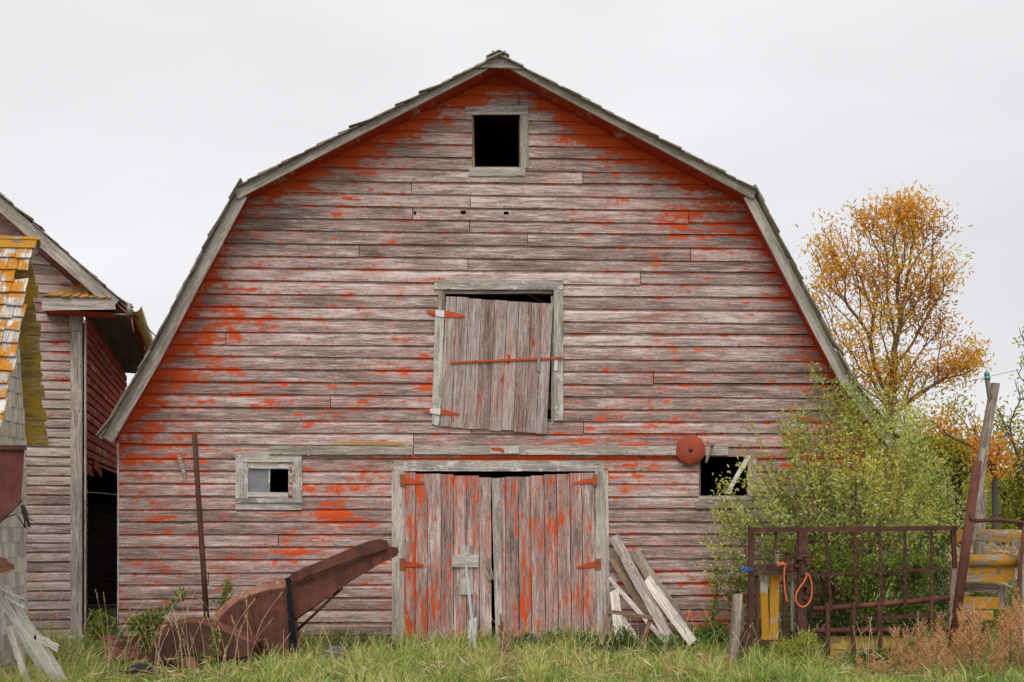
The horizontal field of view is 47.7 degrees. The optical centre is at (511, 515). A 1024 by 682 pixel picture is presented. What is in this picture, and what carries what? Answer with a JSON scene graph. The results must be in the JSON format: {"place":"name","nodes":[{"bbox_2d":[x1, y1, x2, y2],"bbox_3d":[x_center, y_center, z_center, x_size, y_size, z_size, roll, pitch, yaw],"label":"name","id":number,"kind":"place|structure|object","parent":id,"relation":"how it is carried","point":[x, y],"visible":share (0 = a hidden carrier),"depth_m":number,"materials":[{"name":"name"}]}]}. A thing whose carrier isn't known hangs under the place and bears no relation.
{"place":"outdoors","nodes":[
{"label":"outdoors","id":0,"kind":"place"},
{"bbox_2d":[0,0,1023,516],"label":"sky","id":1,"kind":"structure","parent":0,"point":[128,128],"materials":[{"name":"white"}]},
{"bbox_2d":[64,545,1023,681],"bbox_3d":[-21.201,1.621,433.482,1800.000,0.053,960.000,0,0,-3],"label":"ground","id":2,"kind":"structure","parent":0,"point":[110,610],"depth_m":16.52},
{"bbox_2d":[6,626,30,681],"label":"leaning plank","id":3,"kind":"object","parent":2,"relation":"on","point":[15,644],"visible":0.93,"depth_m":10.71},
{"bbox_2d":[0,235,48,680],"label":"shed","id":4,"kind":"structure","parent":2,"relation":"on","point":[23,417],"depth_m":11.53,"materials":[{"name":"wood"}]},
{"bbox_2d":[0,445,26,527],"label":"rusty hopper","id":5,"kind":"object","parent":4,"relation":"attached to","point":[11,467],"visible":1,"depth_m":10.10,"materials":[{"name":"metal"}]},
{"bbox_2d":[0,557,14,572],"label":"rusty chute","id":6,"kind":"object","parent":5,"relation":"attached to","point":[5,565],"visible":1,"depth_m":10.05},
{"bbox_2d":[21,505,32,528],"bbox_3d":[-4.686,0.005,11.184,0.117,0.232,0.006,0,0,-3],"label":"twig bundle","id":7,"kind":"object","parent":4,"relation":"attached to","point":[24,511],"visible":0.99,"depth_m":11.18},
{"bbox_2d":[12,625,41,674],"bbox_3d":[-4.726,1.356,11.383,0.380,0.604,0.040,0,0,-3],"label":"leaning plank","id":8,"kind":"object","parent":2,"relation":"on","point":[25,646],"visible":0.24,"depth_m":11.36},
{"bbox_2d":[0,585,67,681],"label":"leaning plank","id":9,"kind":"object","parent":2,"relation":"on","point":[41,653],"visible":0.85,"depth_m":10.63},
{"bbox_2d":[0,587,25,607],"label":"leaning plank","id":10,"kind":"object","parent":9,"relation":"attached to","point":[14,598],"visible":1,"depth_m":10.43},
{"bbox_2d":[32,630,58,651],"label":"leaning plank","id":11,"kind":"object","parent":9,"relation":"on","point":[48,642],"visible":1,"depth_m":10.49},
{"bbox_2d":[0,192,152,636],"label":"neighbour building","id":12,"kind":"structure","parent":2,"relation":"on","point":[93,358],"depth_m":14.68,"materials":[{"name":"wood"}]},
{"bbox_2d":[88,609,133,660],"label":"nettle","id":13,"kind":"object","parent":2,"relation":"on","point":[99,615],"visible":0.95,"depth_m":12.79,"materials":[{"name":"green plant"}]},
{"bbox_2d":[102,635,147,661],"bbox_3d":[-4.326,1.516,13.023,0.523,0.369,0.266,0,0,-3],"label":"feed box","id":14,"kind":"object","parent":2,"relation":"on","point":[112,641],"visible":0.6,"depth_m":12.89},
{"bbox_2d":[83,602,171,659],"bbox_3d":[-4.299,1.268,12.919,1.136,0.679,0.390,0,0,28],"label":"weed clump","id":15,"kind":"object","parent":2,"relation":"on","point":[144,619],"visible":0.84,"depth_m":12.78,"materials":[{"name":"green plant"}]},
{"bbox_2d":[40,587,282,673],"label":"tall dry stalks","id":16,"kind":"object","parent":2,"relation":"on","point":[179,596],"visible":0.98,"depth_m":11.94,"materials":[{"name":"plant"}]},
{"bbox_2d":[141,585,187,659],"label":"nettle","id":17,"kind":"object","parent":2,"relation":"on","point":[182,595],"visible":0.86,"depth_m":12.82,"materials":[{"name":"green plant"}]},
{"bbox_2d":[192,434,209,618],"bbox_3d":[-3.495,0.309,13.045,0.222,2.466,0.062,0,0,-3],"label":"rusty pole","id":18,"kind":"object","parent":2,"relation":"on","point":[200,524],"visible":0.85,"depth_m":13.02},
{"bbox_2d":[207,623,221,669],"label":"nettle","id":19,"kind":"object","parent":2,"relation":"on","point":[219,640],"visible":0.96,"depth_m":11.96,"materials":[{"name":"green plant"}]},
{"bbox_2d":[125,539,398,676],"bbox_3d":[-2.719,1.074,12.734,2.987,1.631,1.139,0,0,-21],"label":"forage blower","id":20,"kind":"object","parent":2,"relation":"on","point":[315,585],"visible":0.82,"depth_m":12.59,"materials":[{"name":"metal"}]},
{"bbox_2d":[213,575,234,610],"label":"nettle","id":21,"kind":"object","parent":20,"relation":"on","point":[224,592],"visible":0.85,"depth_m":12.95,"materials":[{"name":"green plant"}]},
{"bbox_2d":[284,577,296,652],"bbox_3d":[-2.393,1.071,12.543,0.143,0.822,0.055,0,0,-3],"label":"dark metal support bar","id":22,"kind":"object","parent":20,"relation":"attached to","point":[292,631],"visible":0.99,"depth_m":12.53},
{"bbox_2d":[323,644,345,662],"bbox_3d":[-1.986,1.568,12.918,0.276,0.270,0.207,0,0,-3],"label":"stone","id":23,"kind":"object","parent":2,"relation":"on","point":[338,647],"visible":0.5,"depth_m":12.85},
{"bbox_2d":[306,630,399,650],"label":"weed clump","id":24,"kind":"object","parent":2,"relation":"on","point":[340,634],"visible":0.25,"depth_m":13.50,"materials":[{"name":"green plant"}]},
{"bbox_2d":[465,565,476,654],"bbox_3d":[-0.481,1.144,13.648,0.035,1.125,0.541,0,0,-16],"label":"wooden stick","id":25,"kind":"object","parent":2,"relation":"on","point":[469,600],"visible":0.79,"depth_m":13.69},
{"bbox_2d":[466,617,476,648],"bbox_3d":[-0.484,1.424,13.831,0.144,0.431,0.100,0,0,-3],"label":"broken board","id":26,"kind":"object","parent":2,"relation":"on","point":[475,625],"visible":0.4,"depth_m":13.84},
{"bbox_2d":[96,49,899,648],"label":"barn","id":27,"kind":"structure","parent":2,"relation":"on","point":[506,329],"depth_m":13.94,"materials":[{"name":"wood"}]},
{"bbox_2d":[88,492,273,500],"bbox_3d":[-4.083,-0.240,13.781,3.059,0.130,0.982,0,0,15],"label":"wire","id":28,"kind":"object","parent":27,"relation":"attached to","point":[179,494],"visible":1,"depth_m":13.80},
{"bbox_2d":[177,455,186,480],"bbox_3d":[-3.923,-0.572,13.760,0.112,0.316,0.020,0,0,-3],"label":"wooden peg","id":29,"kind":"object","parent":27,"relation":"attached to","point":[181,464],"visible":1,"depth_m":13.75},
{"bbox_2d":[235,454,302,509],"bbox_3d":[-2.901,-0.410,13.839,0.798,0.671,0.079,0,0,-3],"label":"window frame","id":30,"kind":"structure","parent":27,"relation":"in","point":[251,480],"depth_m":13.83,"materials":[{"name":"grey wood"}]},
{"bbox_2d":[400,472,493,643],"bbox_3d":[-0.783,0.542,13.917,1.129,2.133,0.072,0,0,-3],"label":"door","id":31,"kind":"structure","parent":27,"relation":"in","point":[435,546],"depth_m":13.93,"materials":[{"name":"grey wood"}]},
{"bbox_2d":[422,296,562,433],"bbox_3d":[-0.234,-1.816,13.944,1.709,1.650,0.057,0,0,-3],"label":"door","id":32,"kind":"structure","parent":27,"relation":"in","point":[538,357],"depth_m":13.95,"materials":[{"name":"grey wood"}]},
{"bbox_2d":[465,106,528,175],"bbox_3d":[-0.185,-4.522,14.048,0.767,0.849,0.180,0,0,-3],"label":"window frame","id":33,"kind":"structure","parent":27,"relation":"in","point":[522,111],"depth_m":13.97,"materials":[{"name":"grey wood"}]},
{"bbox_2d":[491,473,600,648],"bbox_3d":[0.413,0.562,13.989,1.325,2.172,0.048,0,0,-3],"label":"door","id":34,"kind":"structure","parent":27,"relation":"in","point":[563,511],"depth_m":13.99,"materials":[{"name":"wood"}]},
{"bbox_2d":[609,554,654,624],"bbox_3d":[1.446,0.877,13.789,0.701,0.840,0.090,0,0,42],"label":"leaning plank","id":35,"kind":"object","parent":27,"relation":"attached to","point":[618,566],"visible":0.81,"depth_m":13.81,"materials":[{"name":"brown wood"}]},
{"bbox_2d":[609,534,676,642],"bbox_3d":[1.536,0.857,13.658,0.970,1.284,0.096,0,0,44],"label":"leaning plank","id":36,"kind":"object","parent":27,"relation":"attached to","point":[637,579],"visible":0.97,"depth_m":13.65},
{"bbox_2d":[676,435,704,464],"bbox_3d":[2.166,-0.803,14.024,0.360,0.359,0.079,0,0,-3],"label":"disc","id":37,"kind":"object","parent":27,"relation":"attached to","point":[690,449],"visible":1,"depth_m":14.02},
{"bbox_2d":[695,458,755,507],"bbox_3d":[2.601,-0.400,14.173,0.751,0.613,0.162,0,0,-3],"label":"window frame","id":38,"kind":"structure","parent":27,"relation":"in","point":[698,504],"depth_m":14.10,"materials":[{"name":"grey wood"}]},
{"bbox_2d":[726,455,749,493],"bbox_3d":[2.754,-0.506,14.116,0.308,0.488,0.035,0,0,4],"label":"stick","id":39,"kind":"object","parent":27,"relation":"on","point":[738,473],"visible":0.68,"depth_m":14.10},
{"bbox_2d":[498,614,509,655],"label":"weed","id":40,"kind":"object","parent":2,"relation":"on","point":[501,627],"visible":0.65,"depth_m":13.46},
{"bbox_2d":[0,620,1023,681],"bbox_3d":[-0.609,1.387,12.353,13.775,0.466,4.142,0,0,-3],"label":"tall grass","id":41,"kind":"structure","parent":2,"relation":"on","point":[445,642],"depth_m":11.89,"materials":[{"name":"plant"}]},
{"bbox_2d":[0,628,1023,681],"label":"grass","id":42,"kind":"structure","parent":2,"relation":"on","point":[1001,678],"depth_m":11.68,"materials":[{"name":"plant"}]},
{"bbox_2d":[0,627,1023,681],"bbox_3d":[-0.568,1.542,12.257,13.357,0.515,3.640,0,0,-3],"label":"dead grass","id":43,"kind":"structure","parent":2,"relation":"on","point":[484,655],"depth_m":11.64,"materials":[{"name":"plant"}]},
{"bbox_2d":[9,604,1023,681],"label":"dry grass stalks","id":44,"kind":"object","parent":2,"relation":"on","point":[323,628],"visible":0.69,"depth_m":11.87,"materials":[{"name":"plant"}]},
{"bbox_2d":[508,624,685,654],"bbox_3d":[0.961,1.480,13.545,2.146,0.446,0.631,0,0,8],"label":"weed clump","id":45,"kind":"object","parent":2,"relation":"on","point":[657,642],"visible":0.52,"depth_m":13.48,"materials":[{"name":"green plant"}]},
{"bbox_2d":[610,588,623,651],"bbox_3d":[1.253,1.247,13.704,0.113,0.786,0.251,0,0,-27],"label":"broken post","id":46,"kind":"object","parent":2,"relation":"on","point":[615,599],"visible":0.62,"depth_m":13.72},
{"bbox_2d":[599,609,652,644],"bbox_3d":[1.299,1.264,13.179,0.618,0.403,0.060,0,0,-3],"label":"frame","id":47,"kind":"object","parent":2,"relation":"on","point":[643,616],"visible":0.98,"depth_m":13.17,"materials":[{"name":"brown wood"}]},
{"bbox_2d":[608,576,666,643],"bbox_3d":[1.472,1.098,13.588,0.891,0.752,0.059,0,0,44],"label":"leaning plank","id":48,"kind":"object","parent":2,"relation":"on","point":[637,610],"visible":0.88,"depth_m":13.62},
{"bbox_2d":[629,549,699,646],"bbox_3d":[1.808,0.965,13.759,0.934,1.149,0.088,0,0,34],"label":"leaning plank","id":49,"kind":"object","parent":2,"relation":"on","point":[641,562],"visible":0.58,"depth_m":13.86,"materials":[{"name":"grey wood"}]},
{"bbox_2d":[645,575,696,645],"bbox_3d":[1.847,1.102,13.556,0.698,0.817,0.088,0,0,38],"label":"leaning plank","id":50,"kind":"object","parent":2,"relation":"on","point":[670,611],"visible":0.96,"depth_m":13.54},
{"bbox_2d":[676,583,778,649],"bbox_3d":[2.514,1.230,13.556,1.207,0.900,0.533,0,0,9],"label":"weed clump","id":51,"kind":"object","parent":2,"relation":"on","point":[708,629],"visible":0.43,"depth_m":13.54,"materials":[{"name":"green plant"}]},
{"bbox_2d":[702,555,755,646],"bbox_3d":[2.500,1.026,13.541,0.688,1.149,0.376,0,0,38],"label":"weed clump","id":52,"kind":"object","parent":2,"relation":"on","point":[742,587],"visible":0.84,"depth_m":13.57,"materials":[{"name":"green plant"}]},
{"bbox_2d":[728,594,745,661],"bbox_3d":[2.454,1.213,12.655,0.163,0.734,0.279,0,0,22],"label":"short post","id":53,"kind":"object","parent":2,"relation":"on","point":[737,620],"visible":0.89,"depth_m":12.55,"materials":[{"name":"grey wood"}]},
{"bbox_2d":[746,526,811,645],"bbox_3d":[3.039,0.844,13.130,0.726,1.513,0.514,0,0,-3],"label":"weed clump","id":54,"kind":"object","parent":2,"relation":"on","point":[769,542],"visible":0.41,"depth_m":13.06,"materials":[{"name":"green plant"}]},
{"bbox_2d":[759,623,819,668],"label":"weed clump","id":55,"kind":"object","parent":2,"relation":"on","point":[798,643],"visible":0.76,"depth_m":12.13,"materials":[{"name":"green plant"}]},
{"bbox_2d":[694,361,967,649],"bbox_3d":[4.036,-0.108,13.563,4.119,3.416,1.573,0,0,-23],"label":"willow shrub","id":56,"kind":"object","parent":2,"relation":"on","point":[901,480],"visible":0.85,"depth_m":13.41,"materials":[{"name":"green plant"}]},
{"bbox_2d":[739,526,988,659],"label":"corral gate","id":57,"kind":"structure","parent":2,"relation":"on","point":[802,561],"depth_m":12.68,"materials":[{"name":"metal"}]},
{"bbox_2d":[759,575,768,639],"bbox_3d":[2.771,1.014,12.720,0.103,0.730,0.030,0,0,-3],"label":"fence board","id":58,"kind":"object","parent":57,"relation":"attached to","point":[763,580],"visible":0.98,"depth_m":12.71,"materials":[{"name":"yellow wood"}]},
{"bbox_2d":[769,575,779,639],"bbox_3d":[2.881,1.005,12.726,0.120,0.711,0.030,0,0,-3],"label":"fence board","id":59,"kind":"object","parent":57,"relation":"attached to","point":[774,605],"visible":0.96,"depth_m":12.71,"materials":[{"name":"yellow wood"}]},
{"bbox_2d":[776,562,787,601],"bbox_3d":[2.922,0.715,12.530,0.133,0.439,0.043,0,0,-8],"label":"orange rope","id":60,"kind":"object","parent":57,"relation":"hanging from","point":[783,564],"visible":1,"depth_m":12.53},
{"bbox_2d":[775,551,794,630],"bbox_3d":[2.995,0.823,12.726,0.230,0.884,0.038,0,0,-12],"label":"thin post","id":61,"kind":"object","parent":57,"relation":"attached to","point":[777,557],"visible":0.93,"depth_m":12.73,"materials":[{"name":"grey wood"}]},
{"bbox_2d":[795,573,812,607],"bbox_3d":[3.160,0.804,12.539,0.194,0.380,0.017,0,0,-3],"label":"rope loop","id":62,"kind":"object","parent":57,"relation":"hanging from","point":[807,604],"visible":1,"depth_m":12.53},
{"bbox_2d":[779,539,874,617],"bbox_3d":[3.591,0.709,13.191,1.108,0.901,0.020,0,0,-3],"label":"panel","id":63,"kind":"object","parent":57,"relation":"attached to","point":[832,542],"visible":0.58,"depth_m":13.18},
{"bbox_2d":[830,635,925,660],"bbox_3d":[4.052,1.470,12.843,1.092,0.297,0.040,0,0,-3],"label":"bottom board","id":64,"kind":"object","parent":2,"relation":"on","point":[835,649],"visible":0.32,"depth_m":12.81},
{"bbox_2d":[806,531,951,642],"bbox_3d":[4.592,0.881,13.844,2.487,1.459,0.928,0,0,-35],"label":"weed clump","id":65,"kind":"object","parent":2,"relation":"on","point":[939,582],"visible":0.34,"depth_m":13.91,"materials":[{"name":"green plant"}]},
{"bbox_2d":[807,538,951,649],"bbox_3d":[4.109,0.921,13.065,1.721,1.358,0.856,0,0,-3],"label":"bush","id":66,"kind":"object","parent":2,"relation":"on","point":[918,560],"visible":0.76,"depth_m":13.04,"materials":[{"name":"green plant"}]},
{"bbox_2d":[836,621,935,669],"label":"weed clump","id":67,"kind":"object","parent":2,"relation":"on","point":[880,651],"visible":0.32,"depth_m":12.29,"materials":[{"name":"green plant"}]},
{"bbox_2d":[789,180,998,539],"bbox_3d":[7.718,-3.184,23.437,4.304,7.324,1.837,0,0,-3],"label":"autumn tree","id":68,"kind":"object","parent":2,"relation":"on","point":[902,217],"visible":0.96,"depth_m":23.31,"materials":[{"name":"orange plant"}]},
{"bbox_2d":[889,629,902,670],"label":"dry weed","id":69,"kind":"object","parent":2,"relation":"on","point":[896,638],"visible":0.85,"depth_m":11.85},
{"bbox_2d":[900,628,912,677],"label":"dry weed","id":70,"kind":"object","parent":2,"relation":"on","point":[905,638],"visible":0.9,"depth_m":11.44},
{"bbox_2d":[865,480,958,555],"bbox_3d":[9.782,0.218,28.570,3.319,2.858,2.144,0,0,-3],"label":"shrubby tree","id":71,"kind":"object","parent":2,"relation":"on","point":[942,537],"visible":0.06,"depth_m":28.44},
{"bbox_2d":[911,616,929,661],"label":"dry weed","id":72,"kind":"object","parent":2,"relation":"on","point":[920,623],"visible":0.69,"depth_m":11.89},
{"bbox_2d":[913,624,931,676],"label":"dry weed","id":73,"kind":"object","parent":2,"relation":"on","point":[921,651],"visible":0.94,"depth_m":11.38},
{"bbox_2d":[875,402,969,549],"bbox_3d":[9.470,-0.504,26.463,2.338,4.220,2.050,0,0,-3],"label":"shrubby tree","id":74,"kind":"object","parent":2,"relation":"on","point":[924,438],"visible":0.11,"depth_m":26.29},
{"bbox_2d":[920,642,931,672],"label":"dry weed","id":75,"kind":"object","parent":2,"relation":"on","point":[926,653],"visible":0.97,"depth_m":11.27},
{"bbox_2d":[927,631,948,670],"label":"dry weed","id":76,"kind":"object","parent":2,"relation":"on","point":[938,647],"visible":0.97,"depth_m":11.29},
{"bbox_2d":[864,438,1016,549],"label":"distant wood","id":77,"kind":"object","parent":2,"relation":"on","point":[881,469],"visible":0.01,"depth_m":55.42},
{"bbox_2d":[932,611,948,651],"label":"dry weed","id":78,"kind":"object","parent":2,"relation":"on","point":[938,619],"visible":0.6,"depth_m":12.08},
{"bbox_2d":[946,567,957,647],"bbox_3d":[4.912,1.026,12.935,0.130,0.908,0.050,0,0,-3],"label":"side post","id":79,"kind":"object","parent":2,"relation":"on","point":[953,578],"visible":0.4,"depth_m":12.91,"materials":[{"name":"grey wood"}]},
{"bbox_2d":[962,610,993,619],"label":"fence plank","id":80,"kind":"object","parent":79,"relation":"attached to","point":[990,614],"visible":0.4,"depth_m":13.06,"materials":[{"name":"yellow wood"}]},
{"bbox_2d":[963,597,998,608],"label":"fence plank","id":81,"kind":"object","parent":79,"relation":"attached to","point":[992,602],"visible":0.68,"depth_m":13.05,"materials":[{"name":"yellow wood"}]},
{"bbox_2d":[949,568,1013,581],"bbox_3d":[5.279,0.664,13.023,0.732,0.164,0.040,0,0,-3],"label":"fence plank","id":82,"kind":"object","parent":79,"relation":"attached to","point":[989,574],"visible":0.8,"depth_m":13.01,"materials":[{"name":"yellow wood"}]},
{"bbox_2d":[968,554,1017,567],"bbox_3d":[5.408,0.507,13.030,0.582,0.152,0.150,0,0,-3],"label":"fence log","id":83,"kind":"object","parent":82,"relation":"on","point":[990,561],"visible":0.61,"depth_m":12.97,"materials":[{"name":"yellow wood"}]},
{"bbox_2d":[894,541,1019,631],"bbox_3d":[7.024,0.987,16.916,2.883,1.479,2.831,0,0,-3],"label":"straw heap","id":84,"kind":"object","parent":2,"relation":"on","point":[993,549],"visible":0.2,"depth_m":16.58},
{"bbox_2d":[948,610,969,663],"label":"dry weed","id":85,"kind":"object","parent":2,"relation":"on","point":[959,622],"visible":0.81,"depth_m":11.56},
{"bbox_2d":[912,380,1007,547],"bbox_3d":[9.871,-0.690,25.518,1.965,4.591,1.944,0,0,35],"label":"shrubby tree","id":86,"kind":"object","parent":2,"relation":"on","point":[956,458],"visible":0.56,"depth_m":25.37,"materials":[{"name":"plant"}]},
{"bbox_2d":[954,609,970,666],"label":"dry weed","id":87,"kind":"object","parent":2,"relation":"on","point":[962,623],"visible":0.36,"depth_m":11.97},
{"bbox_2d":[905,401,1023,545],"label":"orange tree","id":88,"kind":"object","parent":2,"relation":"on","point":[993,464],"visible":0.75,"depth_m":22.94,"materials":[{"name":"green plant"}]},
{"bbox_2d":[948,460,981,655],"bbox_3d":[4.873,0.545,12.479,0.408,2.297,0.146,0,0,-3],"label":"pipe post","id":89,"kind":"object","parent":2,"relation":"on","point":[967,531],"visible":0.86,"depth_m":12.46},
{"bbox_2d":[953,602,982,680],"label":"dry weed","id":90,"kind":"object","parent":2,"relation":"on","point":[968,613],"visible":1,"depth_m":11.25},
{"bbox_2d":[925,476,1017,548],"bbox_3d":[11.376,0.156,27.475,3.368,2.899,2.095,0,0,7],"label":"shrubby tree","id":91,"kind":"object","parent":2,"relation":"on","point":[989,511],"visible":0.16,"depth_m":27.37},
{"bbox_2d":[964,614,979,666],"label":"dry weed","id":92,"kind":"object","parent":2,"relation":"on","point":[966,630],"visible":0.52,"depth_m":11.43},
{"bbox_2d":[967,602,986,662],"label":"dry weed","id":93,"kind":"object","parent":2,"relation":"on","point":[981,606],"visible":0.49,"depth_m":12.02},
{"bbox_2d":[968,616,990,667],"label":"dry weed","id":94,"kind":"object","parent":2,"relation":"on","point":[984,643],"visible":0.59,"depth_m":11.86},
{"bbox_2d":[976,608,994,662],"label":"dry weed","id":95,"kind":"object","parent":2,"relation":"on","point":[989,636],"visible":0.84,"depth_m":11.92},
{"bbox_2d":[959,579,1017,641],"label":"weed clump","id":96,"kind":"object","parent":2,"relation":"on","point":[983,594],"visible":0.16,"depth_m":13.73,"materials":[{"name":"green plant"}]},
{"bbox_2d":[967,397,1023,547],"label":"shrubby tree","id":97,"kind":"object","parent":2,"relation":"on","point":[1016,486],"visible":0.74,"depth_m":24.48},
{"bbox_2d":[990,638,1000,671],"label":"dry weed","id":98,"kind":"object","parent":2,"relation":"on","point":[994,649],"visible":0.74,"depth_m":11.43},
{"bbox_2d":[995,630,1008,669],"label":"dry weed","id":99,"kind":"object","parent":2,"relation":"on","point":[1003,649],"visible":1,"depth_m":11.35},
{"bbox_2d":[993,616,1013,675],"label":"dry weed","id":100,"kind":"object","parent":2,"relation":"on","point":[1006,632],"visible":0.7,"depth_m":11.51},
{"bbox_2d":[992,603,1014,669],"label":"dry weed","id":101,"kind":"object","parent":2,"relation":"on","point":[1001,622],"visible":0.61,"depth_m":11.71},
{"bbox_2d":[993,327,1023,470],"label":"bare tree","id":102,"kind":"object","parent":2,"relation":"on","point":[1009,427],"visible":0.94,"depth_m":23.56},
{"bbox_2d":[1000,606,1021,667],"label":"dry weed","id":103,"kind":"object","parent":2,"relation":"on","point":[1012,635],"visible":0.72,"depth_m":11.64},
{"bbox_2d":[1008,593,1023,652],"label":"dry weed","id":104,"kind":"object","parent":2,"relation":"on","point":[1015,617],"visible":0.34,"depth_m":12.26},
{"bbox_2d":[1011,587,1023,662],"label":"dry weed","id":105,"kind":"object","parent":2,"relation":"on","point":[1018,616],"visible":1,"depth_m":11.32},
{"bbox_2d":[1017,549,1023,651],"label":"edge post","id":106,"kind":"object","parent":2,"relation":"on","point":[1021,591],"visible":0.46,"depth_m":12.84,"materials":[{"name":"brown wood"}]},
{"bbox_2d":[974,518,1023,608],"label":"curved pipe","id":107,"kind":"object","parent":106,"relation":"attached to","point":[1021,556],"visible":0.79,"depth_m":12.79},
{"bbox_2d":[1010,537,1020,546],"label":"fence plank","id":108,"kind":"object","parent":106,"relation":"attached to","point":[1015,541],"visible":0.82,"depth_m":12.97,"materials":[{"name":"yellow wood"}]},
{"bbox_2d":[865,569,1015,639],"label":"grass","id":109,"kind":"structure","parent":0,"point":[891,584],"depth_m":21.37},
{"bbox_2d":[973,493,986,567],"bbox_3d":[5.402,0.230,13.380,0.141,1.000,0.060,0,0,-3],"label":"stub post","id":110,"kind":"object","parent":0,"point":[978,547],"visible":0.3,"depth_m":13.35,"materials":[{"name":"grey wood"}]},
{"bbox_2d":[972,371,999,540],"bbox_3d":[5.261,-0.669,12.949,0.390,1.894,0.122,0,0,-3],"label":"wooden post","id":111,"kind":"object","parent":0,"point":[992,390],"visible":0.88,"depth_m":12.94,"materials":[{"name":"grey wood"}]},
{"bbox_2d":[956,529,1021,541],"bbox_3d":[5.393,0.221,13.079,0.778,0.150,0.040,0,0,-3],"label":"fence plank","id":112,"kind":"object","parent":111,"relation":"attached to","point":[992,535],"visible":0.77,"depth_m":13.06,"materials":[{"name":"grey wood"}]},
{"bbox_2d":[996,585,1005,609],"bbox_3d":[5.562,0.925,13.187,0.109,0.279,0.050,0,0,-3],"label":"bracket board","id":113,"kind":"object","parent":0,"point":[1001,594],"visible":0.77,"depth_m":13.16,"materials":[{"name":"grey wood"}]},
{"bbox_2d":[965,583,997,592],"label":"fence plank","id":114,"kind":"object","parent":113,"relation":"on","point":[974,587],"visible":0.9,"depth_m":13.16,"materials":[{"name":"grey wood"}]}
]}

